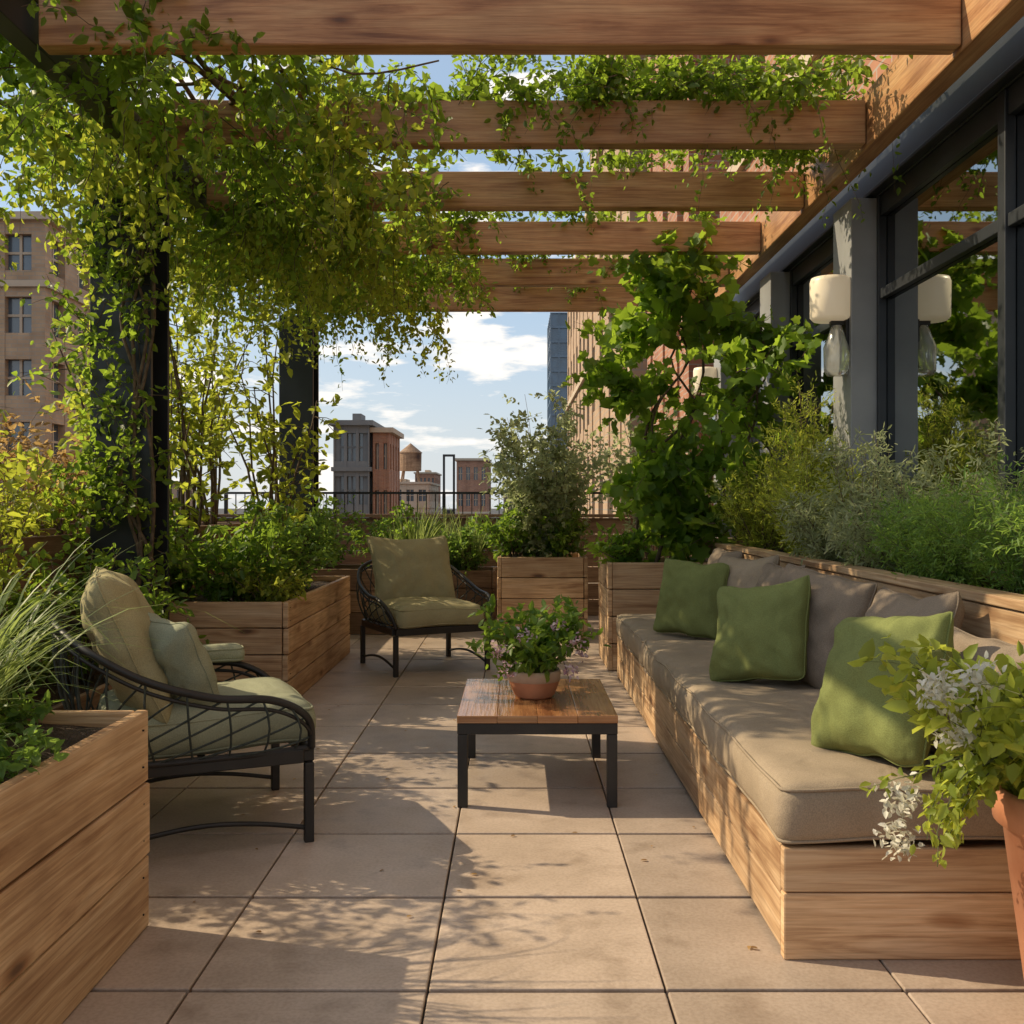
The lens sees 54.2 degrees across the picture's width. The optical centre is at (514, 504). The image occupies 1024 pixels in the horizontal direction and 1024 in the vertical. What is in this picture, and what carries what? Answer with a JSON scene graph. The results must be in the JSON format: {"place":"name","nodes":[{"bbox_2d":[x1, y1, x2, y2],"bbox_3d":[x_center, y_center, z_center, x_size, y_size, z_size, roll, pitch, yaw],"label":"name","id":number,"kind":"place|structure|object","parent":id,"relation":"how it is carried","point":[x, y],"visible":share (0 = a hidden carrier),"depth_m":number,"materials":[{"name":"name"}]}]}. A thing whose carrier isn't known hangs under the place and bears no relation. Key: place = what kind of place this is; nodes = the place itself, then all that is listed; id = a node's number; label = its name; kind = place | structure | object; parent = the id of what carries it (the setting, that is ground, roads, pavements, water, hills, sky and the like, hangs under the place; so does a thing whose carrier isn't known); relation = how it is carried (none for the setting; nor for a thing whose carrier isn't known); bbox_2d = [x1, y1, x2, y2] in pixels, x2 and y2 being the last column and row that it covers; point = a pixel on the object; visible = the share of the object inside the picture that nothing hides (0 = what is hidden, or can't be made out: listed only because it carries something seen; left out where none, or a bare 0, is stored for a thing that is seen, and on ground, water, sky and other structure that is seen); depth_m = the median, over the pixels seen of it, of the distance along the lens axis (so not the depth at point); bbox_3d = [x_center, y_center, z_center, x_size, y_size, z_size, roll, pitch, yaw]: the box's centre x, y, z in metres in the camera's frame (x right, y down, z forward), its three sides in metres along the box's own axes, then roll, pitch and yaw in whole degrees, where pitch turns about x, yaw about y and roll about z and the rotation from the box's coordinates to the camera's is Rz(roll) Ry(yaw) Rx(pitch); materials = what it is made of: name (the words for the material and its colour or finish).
{"place":"outdoors","nodes":[
{"label":"outdoors","id":0,"kind":"place"},
{"bbox_2d":[0,532,234,751],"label":"ornamental grass","id":1,"kind":"object","parent":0,"point":[10,672],"depth_m":2.79,"materials":[{"name":"green plant"}]},
{"bbox_2d":[0,52,589,508],"label":"sky","id":2,"kind":"structure","parent":0,"point":[506,353],"materials":[{"name":"blue"}]},
{"bbox_2d":[208,509,502,550],"bbox_3d":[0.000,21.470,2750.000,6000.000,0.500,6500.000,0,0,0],"label":"ground","id":3,"kind":"structure","parent":0,"point":[240,511],"depth_m":3265.23,"materials":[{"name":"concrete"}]},
{"bbox_2d":[0,220,89,526],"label":"walls","id":4,"kind":"structure","parent":3,"relation":"on","point":[15,346],"depth_m":40.03,"materials":[{"name":"beige brick"}]},
{"bbox_2d":[0,211,89,502],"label":"trim","id":5,"kind":"structure","parent":4,"relation":"attached to","point":[21,253],"depth_m":40.22,"materials":[{"name":"beige stone"}]},
{"bbox_2d":[8,236,82,517],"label":"windows","id":6,"kind":"structure","parent":4,"relation":"attached to","point":[13,303],"depth_m":40.30,"materials":[{"name":"grey glass"}]},
{"bbox_2d":[172,484,192,514],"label":"walls","id":7,"kind":"structure","parent":3,"relation":"on","point":[174,491],"depth_m":133.83,"materials":[{"name":"beige brick"}]},
{"bbox_2d":[333,425,372,550],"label":"walls","id":8,"kind":"structure","parent":3,"relation":"on","point":[367,461],"depth_m":60.03,"materials":[{"name":"grey stone"}]},
{"bbox_2d":[341,433,363,503],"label":"windows","id":9,"kind":"structure","parent":8,"relation":"attached to","point":[354,459],"depth_m":60.30,"materials":[{"name":"grey glass"}]},
{"bbox_2d":[328,414,383,503],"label":"trim","id":10,"kind":"structure","parent":8,"relation":"attached to","point":[358,419],"depth_m":60.22,"materials":[{"name":"grey stone"}]},
{"bbox_2d":[373,433,399,517],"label":"walls","id":11,"kind":"structure","parent":3,"relation":"on","point":[388,479],"depth_m":60.56,"materials":[{"name":"red brick"}]},
{"bbox_2d":[378,443,384,513],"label":"windows","id":12,"kind":"structure","parent":11,"relation":"attached to","point":[378,468],"depth_m":60.80,"materials":[{"name":"grey glass"}]},
{"bbox_2d":[370,427,403,513],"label":"trim","id":13,"kind":"structure","parent":11,"relation":"attached to","point":[395,432],"depth_m":60.72,"materials":[{"name":"beige stone"}]},
{"bbox_2d":[400,484,438,517],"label":"walls","id":14,"kind":"structure","parent":3,"relation":"on","point":[426,487],"depth_m":150.03,"materials":[{"name":"beige brick"}]},
{"bbox_2d":[400,490,425,517],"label":"windows","id":15,"kind":"structure","parent":14,"relation":"attached to","point":[420,498],"depth_m":150.30,"materials":[{"name":"grey glass"}]},
{"bbox_2d":[400,479,439,507],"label":"trim","id":16,"kind":"structure","parent":14,"relation":"attached to","point":[405,481],"depth_m":150.22,"materials":[{"name":"beige stone"}]},
{"bbox_2d":[400,443,421,481],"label":"rooftop water tower","id":17,"kind":"structure","parent":16,"relation":"on","point":[410,457],"depth_m":156.64,"materials":[{"name":"brown wood"}]},
{"bbox_2d":[415,474,440,517],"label":"walls","id":18,"kind":"structure","parent":3,"relation":"on","point":[437,478],"depth_m":200.36,"materials":[{"name":"red brick"}]},
{"bbox_2d":[420,478,433,482],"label":"windows","id":19,"kind":"structure","parent":18,"relation":"attached to","point":[428,480],"depth_m":200.30,"materials":[{"name":"grey glass"}]},
{"bbox_2d":[414,470,441,508],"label":"trim","id":20,"kind":"structure","parent":18,"relation":"on","point":[428,472],"depth_m":199.75,"materials":[{"name":"beige stone"}]},
{"bbox_2d":[443,454,454,517],"bbox_3d":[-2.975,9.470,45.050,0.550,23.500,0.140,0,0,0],"label":"rooftop access frame","id":21,"kind":"object","parent":3,"relation":"on","point":[444,456],"visible":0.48,"depth_m":45.00,"materials":[{"name":"metal"}]},
{"bbox_2d":[503,497,512,550],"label":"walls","id":22,"kind":"structure","parent":3,"relation":"on","point":[505,506],"depth_m":260.00,"materials":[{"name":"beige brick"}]},
{"bbox_2d":[568,255,589,599],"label":"walls","id":23,"kind":"structure","parent":3,"relation":"on","point":[577,342],"depth_m":49.61,"materials":[{"name":"beige brick"}]},
{"bbox_2d":[565,213,587,410],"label":"trim","id":24,"kind":"structure","parent":23,"relation":"attached to","point":[576,391],"depth_m":49.27,"materials":[{"name":"beige stone"}]},
{"bbox_2d":[590,55,646,599],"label":"walls","id":25,"kind":"structure","parent":3,"relation":"on","point":[598,414],"depth_m":21.31,"materials":[{"name":"beige brick"}]},
{"bbox_2d":[590,55,625,171],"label":"trim","id":26,"kind":"structure","parent":25,"relation":"attached to","point":[601,154],"depth_m":22.73,"materials":[{"name":"beige stone"}]},
{"bbox_2d":[720,55,896,220],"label":"brick walls","id":27,"kind":"structure","parent":3,"relation":"on","point":[874,66],"depth_m":7.74,"materials":[{"name":"brick"}]},
{"bbox_2d":[727,55,821,171],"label":"stone trim","id":28,"kind":"structure","parent":27,"relation":"attached to","point":[737,168],"depth_m":7.72,"materials":[{"name":"beige stone"}]},
{"bbox_2d":[733,16,1023,568],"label":"window frames","id":29,"kind":"structure","parent":27,"relation":"attached to","point":[979,100],"depth_m":4.94,"materials":[{"name":"black metal"}]},
{"bbox_2d":[714,198,876,562],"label":"pilasters","id":30,"kind":"object","parent":29,"relation":"attached to","point":[855,261],"visible":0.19,"depth_m":5.95,"materials":[{"name":"grey concrete"}]},
{"bbox_2d":[693,367,716,420],"bbox_3d":[1.900,-1.075,9.980,0.240,0.590,0.240,0,0,-44],"label":"wall sconce","id":31,"kind":"object","parent":30,"relation":"attached to","point":[709,371],"depth_m":9.89,"materials":[{"name":"white glass"}]},
{"bbox_2d":[809,274,849,376],"bbox_3d":[1.900,-1.075,6.030,0.240,0.590,0.240,0,0,44],"label":"wall sconce","id":32,"kind":"object","parent":30,"relation":"attached to","point":[830,300],"depth_m":5.96,"materials":[{"name":"white glass"}]},
{"bbox_2d":[743,109,1023,566],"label":"window glass","id":33,"kind":"object","parent":29,"relation":"in","point":[942,353],"visible":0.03,"depth_m":5.10,"materials":[{"name":"glass"}]},
{"bbox_2d":[455,458,491,550],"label":"brick warehouse","id":34,"kind":"structure","parent":0,"point":[469,477],"depth_m":130.03,"materials":[{"name":"red brick"}]},
{"bbox_2d":[459,467,484,550],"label":"windows","id":35,"kind":"structure","parent":34,"relation":"in","point":[459,467],"depth_m":130.30,"materials":[{"name":"grey glass"}]},
{"bbox_2d":[62,616,1023,1023],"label":"pavers","id":36,"kind":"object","parent":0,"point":[542,920],"visible":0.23,"depth_m":3.09,"materials":[{"name":"stone"}]},
{"bbox_2d":[7,664,112,709],"bbox_3d":[-2.074,0.995,4.075,0.656,0.444,1.650,0,0,0],"label":"wooden planter box","id":37,"kind":"object","parent":36,"relation":"on","point":[54,695],"visible":0.09,"depth_m":4.33,"materials":[{"name":"brown wood"}]},
{"bbox_2d":[0,406,82,626],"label":"tall meadow shrub","id":38,"kind":"object","parent":37,"relation":"on","point":[11,484],"visible":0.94,"depth_m":3.93,"materials":[{"name":"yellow plant"}]},
{"bbox_2d":[0,543,194,701],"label":"garden shrub","id":39,"kind":"object","parent":37,"relation":"on","point":[101,560],"visible":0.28,"depth_m":4.52,"materials":[{"name":"green plant"}]},
{"bbox_2d":[0,710,149,1023],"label":"wooden planter box","id":40,"kind":"object","parent":36,"relation":"on","point":[74,866],"visible":0.95,"depth_m":2.42,"materials":[{"name":"brown wood"}]},
{"bbox_2d":[0,687,68,783],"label":"trailing groundcover","id":41,"kind":"object","parent":40,"relation":"in","point":[32,736],"visible":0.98,"depth_m":2.35,"materials":[{"name":"green plant"}]},
{"bbox_2d":[0,522,253,661],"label":"wooden planter box","id":42,"kind":"object","parent":36,"relation":"on","point":[52,545],"visible":0.12,"depth_m":5.37,"materials":[{"name":"brown wood"}]},
{"bbox_2d":[0,379,89,534],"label":"rust shrub","id":43,"kind":"object","parent":42,"relation":"on","point":[25,443],"visible":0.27,"depth_m":5.65,"materials":[{"name":"yellow plant"}]},
{"bbox_2d":[0,473,94,536],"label":"garden shrub","id":44,"kind":"object","parent":42,"relation":"in","point":[17,505],"visible":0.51,"depth_m":5.42,"materials":[{"name":"green plant"}]},
{"bbox_2d":[7,299,209,453],"bbox_3d":[-2.959,-0.656,7.503,1.167,1.798,1.138,0,0,0],"label":"young birch tree","id":45,"kind":"object","parent":42,"relation":"on","point":[72,403],"visible":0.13,"depth_m":7.21,"materials":[{"name":"green plant"}]},
{"bbox_2d":[169,302,280,524],"bbox_3d":[-2.618,-0.768,8.635,1.359,2.023,1.261,0,0,23],"label":"young birch tree","id":46,"kind":"object","parent":42,"relation":"on","point":[212,476],"visible":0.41,"depth_m":8.55,"materials":[{"name":"green plant"}]},
{"bbox_2d":[49,566,315,842],"bbox_3d":[-1.270,0.731,3.803,0.912,0.977,0.936,0,0,-23],"label":"lounge armchair","id":47,"kind":"object","parent":36,"relation":"on","point":[181,695],"visible":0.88,"depth_m":3.50,"materials":[{"name":"black metal"}]},
{"bbox_2d":[169,576,349,695],"bbox_3d":[-2.055,0.900,7.125,1.396,0.634,2.251,0,0,0],"label":"wooden planter box","id":48,"kind":"object","parent":36,"relation":"on","point":[309,638],"visible":0.41,"depth_m":6.05,"materials":[{"name":"brown wood"}]},
{"bbox_2d":[89,245,250,594],"bbox_3d":[-2.303,-0.577,7.050,1.258,2.400,1.109,0,0,42],"label":"young birch tree","id":49,"kind":"object","parent":48,"relation":"in","point":[185,443],"visible":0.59,"depth_m":6.92,"materials":[{"name":"green plant"}]},
{"bbox_2d":[169,485,303,601],"bbox_3d":[-2.000,0.274,6.340,1.282,0.830,0.984,0,0,0],"label":"garden shrub","id":50,"kind":"object","parent":48,"relation":"in","point":[252,547],"visible":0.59,"depth_m":6.15,"materials":[{"name":"green plant"}]},
{"bbox_2d":[219,561,313,601],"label":"lime shrub","id":51,"kind":"object","parent":48,"relation":"in","point":[283,587],"visible":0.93,"depth_m":6.10,"materials":[{"name":"green plant"}]},
{"bbox_2d":[188,289,346,527],"bbox_3d":[-1.982,-0.541,7.768,1.301,2.331,1.353,0,0,0],"label":"young birch tree","id":52,"kind":"object","parent":48,"relation":"on","point":[272,472],"visible":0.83,"depth_m":7.71,"materials":[{"name":"green plant"}]},
{"bbox_2d":[229,496,350,594],"bbox_3d":[-1.706,0.302,7.255,0.974,0.749,1.352,0,0,0],"label":"garden shrub","id":53,"kind":"object","parent":48,"relation":"on","point":[309,558],"visible":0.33,"depth_m":7.41,"materials":[{"name":"green plant"}]},
{"bbox_2d":[3,514,668,615],"bbox_3d":[-0.650,0.658,4.290,5.500,1.117,13.580,0,0,0],"label":"parapet fence","id":54,"kind":"object","parent":36,"relation":"on","point":[593,582],"visible":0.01,"depth_m":11.00,"materials":[{"name":"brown wood"}]},
{"bbox_2d":[224,492,626,513],"bbox_3d":[-0.600,-0.023,11.017,5.400,0.244,0.038,0,0,0],"label":"metal railing","id":55,"kind":"object","parent":54,"relation":"on","point":[353,493],"visible":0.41,"depth_m":11.00,"materials":[{"name":"black metal"}]},
{"bbox_2d":[306,564,399,633],"bbox_3d":[-1.599,0.910,9.800,1.406,0.614,0.801,0,0,0],"label":"wooden planter box","id":56,"kind":"object","parent":36,"relation":"on","point":[355,614],"visible":0.16,"depth_m":9.40,"materials":[{"name":"brown wood"}]},
{"bbox_2d":[267,480,445,568],"bbox_3d":[-1.562,0.234,9.820,1.776,0.966,1.021,0,0,0],"label":"garden shrub","id":57,"kind":"object","parent":56,"relation":"in","point":[356,537],"visible":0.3,"depth_m":9.79,"materials":[{"name":"green plant"}]},
{"bbox_2d":[356,535,492,677],"bbox_3d":[-0.714,0.731,7.617,0.929,0.977,0.912,0,0,-27],"label":"lounge armchair","id":58,"kind":"object","parent":36,"relation":"on","point":[414,590],"visible":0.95,"depth_m":7.59,"materials":[{"name":"black metal"}]},
{"bbox_2d":[451,567,496,621],"bbox_3d":[-0.799,0.945,10.575,1.205,0.544,0.650,0,0,0],"label":"wooden planter box","id":59,"kind":"object","parent":36,"relation":"on","point":[484,578],"visible":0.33,"depth_m":10.25,"materials":[{"name":"brown wood"}]},
{"bbox_2d":[354,501,495,569],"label":"ornamental grass","id":60,"kind":"object","parent":59,"relation":"in","point":[455,564],"depth_m":10.24,"materials":[{"name":"green plant"}]},
{"bbox_2d":[415,517,498,575],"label":"garden shrub","id":61,"kind":"object","parent":59,"relation":"in","point":[470,554],"visible":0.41,"depth_m":10.29,"materials":[{"name":"green plant"}]},
{"bbox_2d":[192,643,756,948],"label":"fallen leaves","id":62,"kind":"object","parent":36,"relation":"on","point":[749,947],"visible":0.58,"depth_m":3.43,"materials":[{"name":"orange plant"}]},
{"bbox_2d":[0,0,1023,662],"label":"pergola","id":63,"kind":"object","parent":36,"relation":"on","point":[946,44],"visible":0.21,"depth_m":5.25,"materials":[{"name":"brown wood"}]},
{"bbox_2d":[11,139,216,661],"bbox_3d":[-2.136,-0.439,5.410,1.042,3.324,0.754,0,0,0],"label":"climbing vine","id":64,"kind":"object","parent":63,"relation":"attached to","point":[132,508],"visible":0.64,"depth_m":5.42,"materials":[{"name":"green plant"}]},
{"bbox_2d":[0,55,491,387],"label":"climbing vine","id":65,"kind":"object","parent":63,"relation":"attached to","point":[101,172],"visible":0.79,"depth_m":5.09,"materials":[{"name":"green plant"}]},
{"bbox_2d":[0,0,506,399],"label":"climbing vine","id":66,"kind":"object","parent":63,"relation":"attached to","point":[144,72],"visible":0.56,"depth_m":5.03,"materials":[{"name":"green plant"}]},
{"bbox_2d":[69,0,912,319],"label":"climbing vine","id":67,"kind":"object","parent":63,"relation":"attached to","point":[583,84],"visible":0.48,"depth_m":5.23,"materials":[{"name":"green plant"}]},
{"bbox_2d":[457,679,617,807],"bbox_3d":[0.090,1.034,4.450,0.648,0.372,0.860,0,0,0],"label":"coffee table","id":68,"kind":"object","parent":36,"relation":"on","point":[572,706],"visible":0.91,"depth_m":4.05,"materials":[{"name":"brown wood"}]},
{"bbox_2d":[508,666,560,699],"bbox_3d":[0.085,0.785,4.420,0.234,0.123,0.234,0,0,0],"label":"table flower pot","id":69,"kind":"object","parent":68,"relation":"on","point":[534,686],"visible":0.78,"depth_m":4.33,"materials":[{"name":"ceramic"}]},
{"bbox_2d":[465,593,610,682],"bbox_3d":[0.104,0.586,4.420,0.651,0.398,0.623,0,0,0],"label":"table plant","id":70,"kind":"object","parent":69,"relation":"in","point":[536,642],"visible":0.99,"depth_m":4.34,"materials":[{"name":"green plant"}]},
{"bbox_2d":[497,553,587,638],"bbox_3d":[0.251,0.845,9.475,0.825,0.744,0.850,0,0,0],"label":"wooden planter box","id":71,"kind":"object","parent":36,"relation":"on","point":[528,580],"visible":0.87,"depth_m":9.05,"materials":[{"name":"brown wood"}]},
{"bbox_2d":[461,493,592,561],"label":"garden shrub","id":72,"kind":"object","parent":71,"relation":"in","point":[501,540],"visible":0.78,"depth_m":9.19,"materials":[{"name":"green plant"}]},
{"bbox_2d":[476,384,621,557],"bbox_3d":[0.329,-0.240,9.370,1.366,1.728,1.912,0,0,0],"label":"olive tree","id":73,"kind":"object","parent":71,"relation":"in","point":[535,488],"visible":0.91,"depth_m":9.05,"materials":[{"name":"green plant"}]},
{"bbox_2d":[599,557,707,669],"bbox_3d":[1.072,0.820,7.750,0.784,0.794,0.800,0,0,0],"label":"wooden planter box","id":74,"kind":"object","parent":36,"relation":"on","point":[629,587],"visible":0.45,"depth_m":7.35,"materials":[{"name":"brown wood"}]},
{"bbox_2d":[584,522,661,567],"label":"garden shrub","id":75,"kind":"object","parent":74,"relation":"in","point":[628,547],"visible":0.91,"depth_m":7.49,"materials":[{"name":"green plant"}]},
{"bbox_2d":[588,385,720,556],"bbox_3d":[1.315,-0.219,9.530,1.161,1.882,1.496,0,0,-24],"label":"olive tree","id":76,"kind":"object","parent":74,"relation":"in","point":[623,459],"visible":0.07,"depth_m":9.58,"materials":[{"name":"green plant"}]},
{"bbox_2d":[562,217,767,563],"bbox_3d":[1.142,-0.748,7.684,1.555,2.887,1.233,0,0,14],"label":"grape vine","id":77,"kind":"object","parent":74,"relation":"in","point":[665,286],"visible":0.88,"depth_m":7.51,"materials":[{"name":"green plant"}]},
{"bbox_2d":[616,548,1023,958],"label":"outdoor sofa","id":78,"kind":"object","parent":36,"relation":"on","point":[781,734],"visible":0.83,"depth_m":2.96,"materials":[{"name":"brown wood"}]},
{"bbox_2d":[689,538,1023,644],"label":"wooden planter box","id":79,"kind":"object","parent":36,"relation":"on","point":[996,613],"visible":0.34,"depth_m":3.53,"materials":[{"name":"brown wood"}]},
{"bbox_2d":[661,301,831,553],"bbox_3d":[1.721,-0.569,7.275,1.291,1.895,1.656,0,0,0],"label":"grape vine","id":80,"kind":"object","parent":79,"relation":"in","point":[738,413],"visible":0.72,"depth_m":7.22,"materials":[{"name":"green plant"}]},
{"bbox_2d":[703,362,880,557],"bbox_3d":[1.710,-0.244,6.276,0.919,1.265,1.825,0,0,0],"label":"golden conifer","id":81,"kind":"object","parent":79,"relation":"on","point":[763,533],"visible":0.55,"depth_m":6.16,"materials":[{"name":"green plant"}]},
{"bbox_2d":[769,422,977,574],"bbox_3d":[1.814,0.005,4.940,0.895,0.885,1.564,0,0,0],"label":"silver sage shrub","id":82,"kind":"object","parent":79,"relation":"in","point":[823,542],"visible":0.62,"depth_m":5.02,"materials":[{"name":"green plant"}]},
{"bbox_2d":[837,446,1023,594],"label":"feathery fern","id":83,"kind":"object","parent":79,"relation":"on","point":[941,547],"visible":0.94,"depth_m":3.72,"materials":[{"name":"green plant"}]},
{"bbox_2d":[907,417,1023,585],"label":"silver sage shrub","id":84,"kind":"object","parent":79,"relation":"on","point":[945,457],"visible":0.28,"depth_m":4.19,"materials":[{"name":"green plant"}]},
{"bbox_2d":[992,782,1023,976],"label":"terracotta pot","id":85,"kind":"object","parent":36,"relation":"on","point":[1008,811],"visible":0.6,"depth_m":2.22,"materials":[{"name":"orange ceramic"}]},
{"bbox_2d":[848,634,1023,868],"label":"white hydrangea","id":86,"kind":"object","parent":85,"relation":"in","point":[989,751],"visible":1,"depth_m":2.16,"materials":[{"name":"green plant"}]},
{"bbox_2d":[422,641,674,1023],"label":"slab","id":87,"kind":"structure","parent":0,"point":[444,902],"depth_m":2.96,"materials":[{"name":"tile"}]},
{"bbox_2d":[547,312,567,477],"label":"glass tower","id":88,"kind":"structure","parent":0,"point":[557,351],"depth_m":165.30,"materials":[{"name":"blue glass"}]},
{"bbox_2d":[552,314,566,477],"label":"windows","id":89,"kind":"structure","parent":88,"relation":"in","point":[563,331],"depth_m":165.32,"materials":[{"name":"blue glass"}]},
{"bbox_2d":[647,55,764,505],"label":"red brick tower","id":90,"kind":"structure","parent":0,"point":[662,351],"depth_m":12.17,"materials":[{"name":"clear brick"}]}
]}

